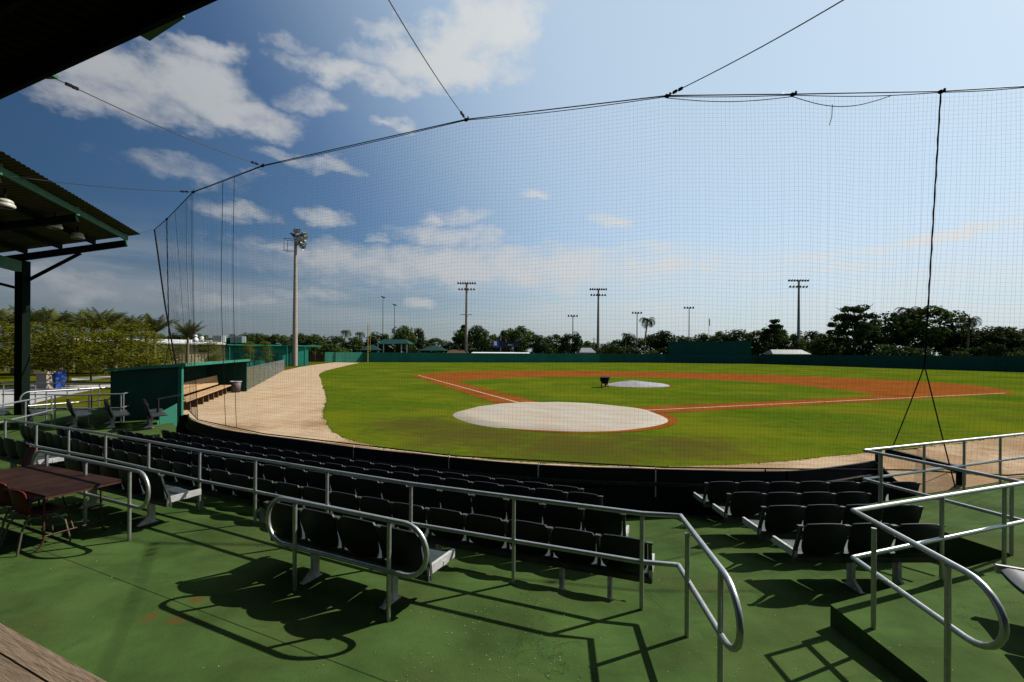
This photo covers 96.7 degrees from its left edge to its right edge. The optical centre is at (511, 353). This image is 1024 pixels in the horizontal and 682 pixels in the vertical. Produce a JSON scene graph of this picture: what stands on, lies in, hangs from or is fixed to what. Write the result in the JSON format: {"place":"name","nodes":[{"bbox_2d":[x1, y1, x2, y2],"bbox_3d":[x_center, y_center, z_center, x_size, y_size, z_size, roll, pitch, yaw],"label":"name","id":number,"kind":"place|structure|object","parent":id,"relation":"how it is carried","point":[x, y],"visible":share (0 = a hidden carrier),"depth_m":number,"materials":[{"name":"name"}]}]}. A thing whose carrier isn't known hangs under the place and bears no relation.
{"place":"outdoors","nodes":[
{"label":"outdoors","id":0,"kind":"place"},
{"bbox_2d":[0,376,109,406],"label":"footpath","id":1,"kind":"structure","parent":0,"point":[8,390],"depth_m":26.84,"materials":[{"name":"concrete"}]},
{"bbox_2d":[0,320,87,371],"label":"feathery tree","id":2,"kind":"object","parent":1,"relation":"on","point":[32,331],"visible":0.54,"depth_m":30.74,"materials":[{"name":"green plant"}]},
{"bbox_2d":[34,371,56,388],"bbox_3d":[-29.587,1.677,28.958,0.800,1.070,0.800,0,0,0],"label":"litter bin","id":3,"kind":"object","parent":1,"relation":"on","point":[44,376],"visible":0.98,"depth_m":28.63,"materials":[{"name":"stone"}]},
{"bbox_2d":[53,371,66,387],"bbox_3d":[-29.445,1.671,29.402,0.760,1.085,0.760,0,0,0],"label":"recycling bin","id":4,"kind":"object","parent":1,"relation":"on","point":[59,376],"visible":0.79,"depth_m":29.34,"materials":[{"name":"blue plastic"}]},
{"bbox_2d":[30,326,111,385],"bbox_3d":[-29.108,0.137,30.007,4.431,4.059,4.545,0,0,21],"label":"feathery tree","id":5,"kind":"object","parent":1,"relation":"on","point":[63,344],"visible":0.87,"depth_m":29.86,"materials":[{"name":"green plant"}]},
{"bbox_2d":[0,354,362,406],"bbox_3d":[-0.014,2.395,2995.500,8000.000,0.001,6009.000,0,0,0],"label":"ground","id":6,"kind":"structure","parent":0,"point":[6,377],"depth_m":35.18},
{"bbox_2d":[0,321,35,368],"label":"feathery tree","id":7,"kind":"object","parent":6,"relation":"on","point":[3,335],"visible":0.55,"depth_m":32.45,"materials":[{"name":"green plant"}]},
{"bbox_2d":[2,305,52,374],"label":"palm tree","id":8,"kind":"object","parent":6,"relation":"on","point":[37,315],"visible":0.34,"depth_m":43.79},
{"bbox_2d":[31,307,74,370],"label":"palm tree","id":9,"kind":"object","parent":6,"relation":"on","point":[54,316],"visible":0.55,"depth_m":45.90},
{"bbox_2d":[54,319,132,380],"bbox_3d":[-33.392,-0.288,35.774,5.428,4.858,5.732,0,0,-16],"label":"feathery tree","id":10,"kind":"object","parent":6,"relation":"on","point":[91,325],"visible":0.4,"depth_m":35.69,"materials":[{"name":"green plant"}]},
{"bbox_2d":[80,307,127,373],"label":"palm tree","id":11,"kind":"object","parent":6,"relation":"on","point":[112,317],"visible":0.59,"depth_m":45.49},
{"bbox_2d":[67,329,150,375],"bbox_3d":[-25.678,0.291,29.117,4.639,3.792,4.392,0,0,20],"label":"feathery tree","id":12,"kind":"object","parent":6,"relation":"on","point":[107,341],"visible":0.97,"depth_m":28.71,"materials":[{"name":"green plant"}]},
{"bbox_2d":[93,322,172,366],"bbox_3d":[-29.086,-0.176,34.984,4.971,4.686,5.098,0,0,36],"label":"feathery tree","id":13,"kind":"object","parent":6,"relation":"on","point":[148,341],"visible":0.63,"depth_m":35.06,"materials":[{"name":"green plant"}]},
{"bbox_2d":[124,332,182,366],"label":"feathery tree","id":14,"kind":"object","parent":6,"relation":"on","point":[150,339],"visible":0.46,"depth_m":42.08,"materials":[{"name":"green plant"}]},
{"bbox_2d":[135,313,178,352],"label":"palm tree","id":15,"kind":"object","parent":6,"relation":"on","point":[147,318],"visible":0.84,"depth_m":45.60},
{"bbox_2d":[171,319,206,362],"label":"palm tree","id":16,"kind":"object","parent":6,"relation":"on","point":[187,330],"visible":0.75,"depth_m":49.83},
{"bbox_2d":[75,338,320,365],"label":"clubhouse","id":17,"kind":"structure","parent":6,"relation":"on","point":[279,353],"depth_m":74.55},
{"bbox_2d":[189,339,228,361],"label":"feathery tree","id":18,"kind":"object","parent":6,"relation":"on","point":[208,357],"visible":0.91,"depth_m":59.82,"materials":[{"name":"green plant"}]},
{"bbox_2d":[284,228,307,365],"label":"light tower","id":19,"kind":"structure","parent":6,"relation":"on","point":[303,237],"depth_m":78.32,"materials":[{"name":"metal"}]},
{"bbox_2d":[318,343,349,359],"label":"shrub","id":20,"kind":"object","parent":6,"relation":"on","point":[336,348],"visible":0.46,"depth_m":124.48,"materials":[{"name":"green plant"}]},
{"bbox_2d":[342,336,363,351],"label":"broadleaf tree","id":21,"kind":"object","parent":6,"relation":"on","point":[355,342],"visible":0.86,"depth_m":137.26,"materials":[{"name":"green plant"}]},
{"bbox_2d":[365,331,390,346],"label":"broadleaf tree","id":22,"kind":"object","parent":6,"relation":"on","point":[381,338],"visible":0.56,"depth_m":143.37,"materials":[{"name":"green plant"}]},
{"bbox_2d":[376,339,412,352],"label":"park pavilion","id":23,"kind":"structure","parent":6,"relation":"on","point":[406,342],"depth_m":134.27,"materials":[{"name":"paint"}]},
{"bbox_2d":[390,325,418,352],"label":"broadleaf tree","id":24,"kind":"object","parent":6,"relation":"on","point":[403,331],"visible":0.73,"depth_m":142.18,"materials":[{"name":"green plant"}]},
{"bbox_2d":[419,338,447,352],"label":"broadleaf tree","id":25,"kind":"object","parent":6,"relation":"on","point":[440,342],"visible":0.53,"depth_m":144.05,"materials":[{"name":"green plant"}]},
{"bbox_2d":[462,325,492,351],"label":"broadleaf tree","id":26,"kind":"object","parent":6,"relation":"on","point":[480,339],"visible":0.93,"depth_m":141.11,"materials":[{"name":"green plant"}]},
{"bbox_2d":[503,325,535,351],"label":"broadleaf tree","id":27,"kind":"object","parent":6,"relation":"on","point":[521,333],"visible":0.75,"depth_m":141.73,"materials":[{"name":"green plant"}]},
{"bbox_2d":[528,334,554,352],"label":"broadleaf tree","id":28,"kind":"object","parent":6,"relation":"on","point":[539,340],"visible":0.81,"depth_m":141.29,"materials":[{"name":"green plant"}]},
{"bbox_2d":[560,332,584,352],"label":"broadleaf tree","id":29,"kind":"object","parent":6,"relation":"on","point":[576,339],"visible":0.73,"depth_m":147.43,"materials":[{"name":"green plant"}]},
{"bbox_2d":[638,334,660,353],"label":"broadleaf tree","id":30,"kind":"object","parent":6,"relation":"on","point":[650,339],"visible":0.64,"depth_m":148.28,"materials":[{"name":"green plant"}]},
{"bbox_2d":[649,330,677,353],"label":"broadleaf tree","id":31,"kind":"object","parent":6,"relation":"on","point":[663,342],"visible":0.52,"depth_m":147.50,"materials":[{"name":"green plant"}]},
{"bbox_2d":[667,341,750,354],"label":"batters eye","id":32,"kind":"object","parent":6,"relation":"on","point":[721,348],"visible":0.72,"depth_m":125.18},
{"bbox_2d":[721,329,748,340],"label":"broadleaf tree","id":33,"kind":"object","parent":6,"relation":"on","point":[735,336],"visible":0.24,"depth_m":153.29,"materials":[{"name":"green plant"}]},
{"bbox_2d":[741,330,771,347],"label":"broadleaf tree","id":34,"kind":"object","parent":6,"relation":"on","point":[751,336],"visible":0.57,"depth_m":146.81,"materials":[{"name":"green plant"}]},
{"bbox_2d":[751,341,779,354],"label":"shrub","id":35,"kind":"object","parent":6,"relation":"on","point":[758,350],"visible":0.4,"depth_m":141.76,"materials":[{"name":"green plant"}]},
{"bbox_2d":[761,319,786,344],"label":"broadleaf tree","id":36,"kind":"object","parent":6,"relation":"on","point":[771,331],"visible":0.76,"depth_m":145.29,"materials":[{"name":"green plant"}]},
{"bbox_2d":[764,350,809,354],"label":"house","id":37,"kind":"structure","parent":6,"relation":"on","point":[782,352],"depth_m":131.09,"materials":[{"name":"beige"}]},
{"bbox_2d":[776,333,806,350],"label":"broadleaf tree","id":38,"kind":"object","parent":6,"relation":"on","point":[790,345],"visible":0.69,"depth_m":140.06,"materials":[{"name":"green plant"}]},
{"bbox_2d":[788,279,809,348],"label":"light tower","id":39,"kind":"structure","parent":6,"relation":"on","point":[798,316],"depth_m":139.76,"materials":[{"name":"grey metal"}]},
{"bbox_2d":[805,332,845,354],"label":"broadleaf tree","id":40,"kind":"object","parent":6,"relation":"on","point":[822,340],"visible":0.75,"depth_m":119.54,"materials":[{"name":"green plant"}]},
{"bbox_2d":[826,304,881,354],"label":"broadleaf tree","id":41,"kind":"object","parent":6,"relation":"on","point":[855,320],"visible":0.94,"depth_m":110.53,"materials":[{"name":"green plant"}]},
{"bbox_2d":[851,326,893,354],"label":"broadleaf tree","id":42,"kind":"object","parent":6,"relation":"on","point":[875,331],"visible":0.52,"depth_m":113.30,"materials":[{"name":"green plant"}]},
{"bbox_2d":[869,343,903,354],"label":"shrub","id":43,"kind":"object","parent":6,"relation":"on","point":[881,351],"visible":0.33,"depth_m":103.63,"materials":[{"name":"green plant"}]},
{"bbox_2d":[868,311,913,353],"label":"broadleaf tree","id":44,"kind":"object","parent":6,"relation":"on","point":[893,315],"visible":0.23,"depth_m":117.03,"materials":[{"name":"green plant"}]},
{"bbox_2d":[885,344,919,355],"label":"shrub","id":45,"kind":"object","parent":6,"relation":"on","point":[895,351],"visible":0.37,"depth_m":99.09,"materials":[{"name":"green plant"}]},
{"bbox_2d":[885,305,974,352],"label":"broadleaf tree","id":46,"kind":"object","parent":6,"relation":"on","point":[909,330],"visible":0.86,"depth_m":107.31,"materials":[{"name":"green plant"}]},
{"bbox_2d":[923,321,983,354],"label":"broadleaf tree","id":47,"kind":"object","parent":6,"relation":"on","point":[954,338],"visible":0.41,"depth_m":106.95,"materials":[{"name":"green plant"}]},
{"bbox_2d":[956,316,983,348],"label":"palm tree","id":48,"kind":"object","parent":6,"relation":"on","point":[972,324],"visible":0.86,"depth_m":100.07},
{"bbox_2d":[948,330,1006,355],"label":"broadleaf tree","id":49,"kind":"object","parent":6,"relation":"on","point":[972,342],"visible":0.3,"depth_m":102.66,"materials":[{"name":"green plant"}]},
{"bbox_2d":[953,326,1023,351],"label":"broadleaf tree","id":50,"kind":"object","parent":6,"relation":"on","point":[1004,334],"visible":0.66,"depth_m":99.55,"materials":[{"name":"green plant"}]},
{"bbox_2d":[975,341,1012,355],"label":"shrub","id":51,"kind":"object","parent":6,"relation":"on","point":[1001,350],"visible":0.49,"depth_m":95.24,"materials":[{"name":"green plant"}]},
{"bbox_2d":[0,409,731,681],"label":"walkway","id":52,"kind":"structure","parent":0,"point":[228,577],"depth_m":4.39,"materials":[{"name":"paint"}]},
{"bbox_2d":[0,447,36,469],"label":"shell chair","id":53,"kind":"object","parent":52,"relation":"on","point":[29,452],"visible":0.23,"depth_m":8.16,"materials":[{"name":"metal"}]},
{"bbox_2d":[0,482,50,543],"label":"shell chair","id":54,"kind":"object","parent":52,"relation":"on","point":[5,499],"visible":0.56,"depth_m":6.06,"materials":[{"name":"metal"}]},
{"bbox_2d":[0,395,53,424],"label":"railing","id":55,"kind":"object","parent":52,"relation":"on","point":[25,406],"visible":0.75,"depth_m":13.44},
{"bbox_2d":[0,437,63,467],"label":"seat row","id":56,"kind":"object","parent":52,"relation":"on","point":[12,451],"visible":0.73,"depth_m":8.88,"materials":[{"name":"plastic"}]},
{"bbox_2d":[0,487,71,556],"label":"shell chair","id":57,"kind":"object","parent":52,"relation":"on","point":[20,502],"visible":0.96,"depth_m":5.79,"materials":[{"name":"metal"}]},
{"bbox_2d":[22,399,50,426],"bbox_3d":[-15.860,1.952,15.158,2.286,0.820,0.605,0,0,41],"label":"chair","id":58,"kind":"object","parent":52,"relation":"on","point":[29,412],"visible":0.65,"depth_m":14.65,"materials":[{"name":"plastic"}]},
{"bbox_2d":[0,623,105,681],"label":"timber bench","id":59,"kind":"object","parent":52,"relation":"on","point":[23,658],"visible":1,"depth_m":3.02,"materials":[{"name":"brown wood"}]},
{"bbox_2d":[1,383,109,408],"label":"railing","id":60,"kind":"object","parent":52,"relation":"on","point":[3,394],"visible":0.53,"depth_m":19.18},
{"bbox_2d":[0,464,121,550],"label":"folding table","id":61,"kind":"object","parent":52,"relation":"on","point":[43,482],"visible":0.88,"depth_m":6.23,"materials":[{"name":"wood"}]},
{"bbox_2d":[19,387,109,420],"bbox_3d":[-16.111,1.827,16.600,0.048,1.073,2.680,0,0,22],"label":"railing","id":62,"kind":"object","parent":52,"relation":"on","point":[46,404],"visible":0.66,"depth_m":16.28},
{"bbox_2d":[0,151,139,414],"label":"side stand roof","id":63,"kind":"structure","parent":52,"relation":"on","point":[39,203],"depth_m":16.76,"materials":[{"name":"green metal"}]},
{"bbox_2d":[0,188,15,209],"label":"bowl lamp","id":64,"kind":"object","parent":63,"relation":"hanging from","point":[5,203],"visible":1,"depth_m":12.38,"materials":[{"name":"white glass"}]},
{"bbox_2d":[66,399,93,427],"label":"seat row","id":65,"kind":"object","parent":52,"relation":"on","point":[75,414],"visible":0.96,"depth_m":14.65,"materials":[{"name":"plastic"}]},
{"bbox_2d":[53,393,122,425],"bbox_3d":[-14.236,1.868,15.325,1.812,1.013,0.048,0,0,-24],"label":"railing","id":66,"kind":"object","parent":52,"relation":"on","point":[88,408],"visible":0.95,"depth_m":15.31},
{"bbox_2d":[31,450,150,540],"bbox_3d":[-6.163,2.007,6.574,3.239,0.973,0.050,0,0,25],"label":"railing","id":67,"kind":"object","parent":52,"relation":"on","point":[129,505],"visible":0.76,"depth_m":6.24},
{"bbox_2d":[0,0,216,99],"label":"grandstand roof","id":68,"kind":"structure","parent":52,"relation":"on","point":[40,40],"depth_m":6.59,"materials":[{"name":"black metal"}]},
{"bbox_2d":[56,79,261,165],"bbox_3d":[-7.521,-5.066,10.450,0.035,0.735,5.438,0,0,7],"label":"guy cable","id":69,"kind":"object","parent":68,"relation":"attached to","point":[72,86],"visible":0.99,"depth_m":9.19,"materials":[{"name":"metal"}]},
{"bbox_2d":[668,0,843,94],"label":"guy cable","id":70,"kind":"object","parent":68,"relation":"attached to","point":[676,90],"visible":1,"depth_m":7.51,"materials":[{"name":"metal"}]},
{"bbox_2d":[104,399,130,427],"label":"seat row","id":71,"kind":"object","parent":52,"relation":"on","point":[113,413],"visible":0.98,"depth_m":14.70,"materials":[{"name":"plastic"}]},
{"bbox_2d":[64,455,200,526],"bbox_3d":[-6.134,2.080,7.254,2.842,0.821,0.620,0,0,25],"label":"seat row","id":72,"kind":"object","parent":52,"relation":"on","point":[163,494],"visible":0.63,"depth_m":6.78,"materials":[{"name":"plastic"}]},
{"bbox_2d":[142,399,167,427],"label":"seat row","id":73,"kind":"object","parent":52,"relation":"on","point":[151,413],"visible":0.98,"depth_m":14.68,"materials":[{"name":"plastic"}]},
{"bbox_2d":[156,394,180,431],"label":"ramp wall","id":74,"kind":"structure","parent":52,"relation":"on","point":[171,413],"depth_m":15.65,"materials":[{"name":"paint"}]},
{"bbox_2d":[265,497,428,621],"bbox_3d":[-1.728,2.033,4.563,2.153,0.973,0.048,0,0,25],"label":"railing","id":75,"kind":"object","parent":52,"relation":"on","point":[387,569],"visible":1,"depth_m":4.46,"materials":[{"name":"metal"}]},
{"bbox_2d":[263,501,454,609],"bbox_3d":[-1.763,2.106,5.057,2.286,0.821,0.620,0,0,25],"label":"seat row","id":76,"kind":"object","parent":52,"relation":"on","point":[356,538],"visible":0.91,"depth_m":4.75,"materials":[{"name":"plastic"}]},
{"bbox_2d":[4,418,743,681],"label":"railing","id":77,"kind":"object","parent":52,"relation":"on","point":[718,626],"visible":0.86,"depth_m":4.88,"materials":[{"name":"metal"}]},
{"bbox_2d":[457,282,475,352],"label":"light tower","id":78,"kind":"structure","parent":0,"point":[466,314],"depth_m":139.74,"materials":[{"name":"metal"}]},
{"bbox_2d":[1,407,1020,681],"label":"seating floor","id":79,"kind":"structure","parent":0,"point":[791,635],"depth_m":5.55,"materials":[{"name":"paint"}]},
{"bbox_2d":[19,424,654,599],"bbox_3d":[-5.959,2.348,8.672,16.755,0.822,1.043,0,0,27],"label":"seat row","id":80,"kind":"object","parent":79,"relation":"on","point":[618,545],"visible":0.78,"depth_m":5.83,"materials":[{"name":"plastic"}]},
{"bbox_2d":[56,428,628,536],"bbox_3d":[-5.545,2.462,9.420,15.644,0.821,0.947,0,0,25],"label":"seat row","id":81,"kind":"object","parent":79,"relation":"on","point":[594,522],"visible":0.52,"depth_m":7.29,"materials":[{"name":"plastic"}]},
{"bbox_2d":[116,429,602,517],"bbox_3d":[-4.904,2.573,10.114,13.977,0.822,0.985,0,0,25],"label":"seat row","id":82,"kind":"object","parent":79,"relation":"on","point":[574,497],"visible":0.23,"depth_m":8.36,"materials":[{"name":"plastic"}]},
{"bbox_2d":[160,430,583,495],"bbox_3d":[-4.522,2.666,10.726,12.868,0.822,0.908,0,0,26],"label":"seat row","id":83,"kind":"object","parent":79,"relation":"on","point":[247,448],"visible":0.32,"depth_m":9.80,"materials":[{"name":"plastic"}]},
{"bbox_2d":[185,414,877,517],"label":"front wall","id":84,"kind":"structure","parent":79,"relation":"on","point":[657,490],"depth_m":9.36,"materials":[{"name":"paint"}]},
{"bbox_2d":[712,492,871,541],"bbox_3d":[4.625,2.625,7.581,2.343,0.820,0.654,0,0,0],"label":"seat row","id":85,"kind":"object","parent":79,"relation":"on","point":[747,505],"visible":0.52,"depth_m":7.31,"materials":[{"name":"plastic"}]},
{"bbox_2d":[693,481,920,506],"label":"seat row","id":86,"kind":"object","parent":79,"relation":"on","point":[717,492],"visible":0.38,"depth_m":8.41,"materials":[{"name":"plastic"}]},
{"bbox_2d":[742,504,924,538],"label":"seat row","id":87,"kind":"object","parent":79,"relation":"on","point":[781,521],"visible":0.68,"depth_m":6.40,"materials":[{"name":"plastic"}]},
{"bbox_2d":[772,523,944,593],"bbox_3d":[4.277,2.413,5.665,1.763,0.820,0.642,0,0,0],"label":"seat row","id":88,"kind":"object","parent":79,"relation":"on","point":[824,543],"visible":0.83,"depth_m":5.42,"materials":[{"name":"plastic"}]},
{"bbox_2d":[830,478,1023,681],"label":"walkway","id":89,"kind":"structure","parent":79,"relation":"on","point":[915,652],"depth_m":4.51,"materials":[{"name":"paint"}]},
{"bbox_2d":[850,481,1023,681],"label":"railing","id":90,"kind":"object","parent":89,"relation":"on","point":[945,576],"visible":1,"depth_m":4.21,"materials":[{"name":"metal"}]},
{"bbox_2d":[862,433,1023,555],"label":"railing","id":91,"kind":"object","parent":89,"relation":"on","point":[924,470],"visible":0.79,"depth_m":7.48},
{"bbox_2d":[995,564,1023,593],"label":"seat row","id":92,"kind":"object","parent":89,"relation":"on","point":[1013,576],"visible":1,"depth_m":4.42,"materials":[{"name":"plastic"}]},
{"bbox_2d":[0,0,1023,408],"label":"sky","id":93,"kind":"structure","parent":0,"point":[260,82],"materials":[{"name":"blue"}]},
{"bbox_2d":[140,86,1023,233],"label":"top cable","id":94,"kind":"object","parent":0,"point":[791,94],"visible":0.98,"depth_m":9.61,"materials":[{"name":"metal"}]},
{"bbox_2d":[165,220,172,364],"bbox_3d":[-13.373,-1.771,17.564,2.271,7.324,0.537,0,0,42],"label":"hanging rope","id":95,"kind":"object","parent":94,"relation":"hanging from","point":[168,296],"visible":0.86,"depth_m":18.05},
{"bbox_2d":[154,87,1023,475],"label":"backstop net","id":96,"kind":"object","parent":94,"relation":"hanging from","point":[186,255],"visible":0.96,"depth_m":9.68,"materials":[{"name":"black fabric"}]},
{"bbox_2d":[890,93,955,486],"bbox_3d":[8.522,-1.322,9.453,0.138,7.955,1.109,0,0,-29],"label":"hanging rope","id":97,"kind":"object","parent":94,"relation":"hanging from","point":[929,300],"visible":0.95,"depth_m":9.35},
{"bbox_2d":[183,362,1023,493],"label":"warning track","id":98,"kind":"structure","parent":0,"point":[938,481],"depth_m":13.10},
{"bbox_2d":[104,359,249,422],"bbox_3d":[-14.927,1.440,21.538,2.400,2.220,11.100,0,0,-19],"label":"dugout","id":99,"kind":"object","parent":98,"relation":"on","point":[149,384],"visible":0.8,"depth_m":16.52,"materials":[{"name":"paint"}]},
{"bbox_2d":[183,375,230,412],"bbox_3d":[-14.362,1.739,21.198,0.785,1.030,9.200,0,0,-23],"label":"players bench","id":100,"kind":"object","parent":98,"relation":"on","point":[199,395],"visible":0.66,"depth_m":21.33,"materials":[{"name":"brown paint"}]},
{"bbox_2d":[247,360,283,388],"bbox_3d":[-22.459,1.500,42.650,0.056,1.410,33.430,0,0,-23],"label":"chain link fence","id":101,"kind":"object","parent":98,"relation":"on","point":[264,371],"visible":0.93,"depth_m":36.49,"materials":[{"name":"metal"}]},
{"bbox_2d":[875,446,965,489],"bbox_3d":[8.572,2.531,9.597,0.295,0.920,1.472,0,0,-32],"label":"gate rail","id":102,"kind":"object","parent":98,"relation":"on","point":[918,457],"visible":0.33,"depth_m":9.57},
{"bbox_2d":[319,362,1023,466],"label":"field grass","id":103,"kind":"structure","parent":0,"point":[698,454],"depth_m":15.86,"materials":[{"name":"plant"}]},
{"bbox_2d":[321,387,1015,466],"bbox_3d":[-0.703,2.325,17.067,34.637,0.014,12.897,0,0,28],"label":"turf edge","id":104,"kind":"object","parent":103,"relation":"on","point":[613,466],"visible":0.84,"depth_m":11.61,"materials":[{"name":"green plant"}]},
{"bbox_2d":[325,352,1023,371],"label":"outfield wall","id":105,"kind":"structure","parent":103,"relation":"on","point":[952,362],"depth_m":113.07,"materials":[{"name":"paint"}]},
{"bbox_2d":[412,371,1013,432],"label":"infield dirt","id":106,"kind":"structure","parent":0,"point":[850,384],"depth_m":34.16,"materials":[{"name":"soil"}]},
{"bbox_2d":[453,402,667,430],"bbox_3d":[1.721,2.293,17.663,7.948,0.110,7.986,0,0,0],"label":"plate tarp","id":107,"kind":"object","parent":106,"relation":"on","point":[548,415],"visible":0.92,"depth_m":16.28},
{"bbox_2d":[457,377,872,406],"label":"infield grass","id":108,"kind":"structure","parent":106,"relation":"on","point":[548,389],"depth_m":28.74,"materials":[{"name":"plant"}]},
{"bbox_2d":[602,381,671,387],"bbox_3d":[9.401,2.239,34.476,5.240,0.299,5.346,0,0,0],"label":"mound tarp","id":109,"kind":"object","parent":108,"relation":"on","point":[640,384],"visible":0.92,"depth_m":33.24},
{"bbox_2d":[419,375,998,409],"bbox_3d":[6.665,2.360,29.231,45.286,0.001,19.960,0,0,24],"label":"foul line","id":110,"kind":"object","parent":106,"relation":"on","point":[719,406],"visible":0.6,"depth_m":23.53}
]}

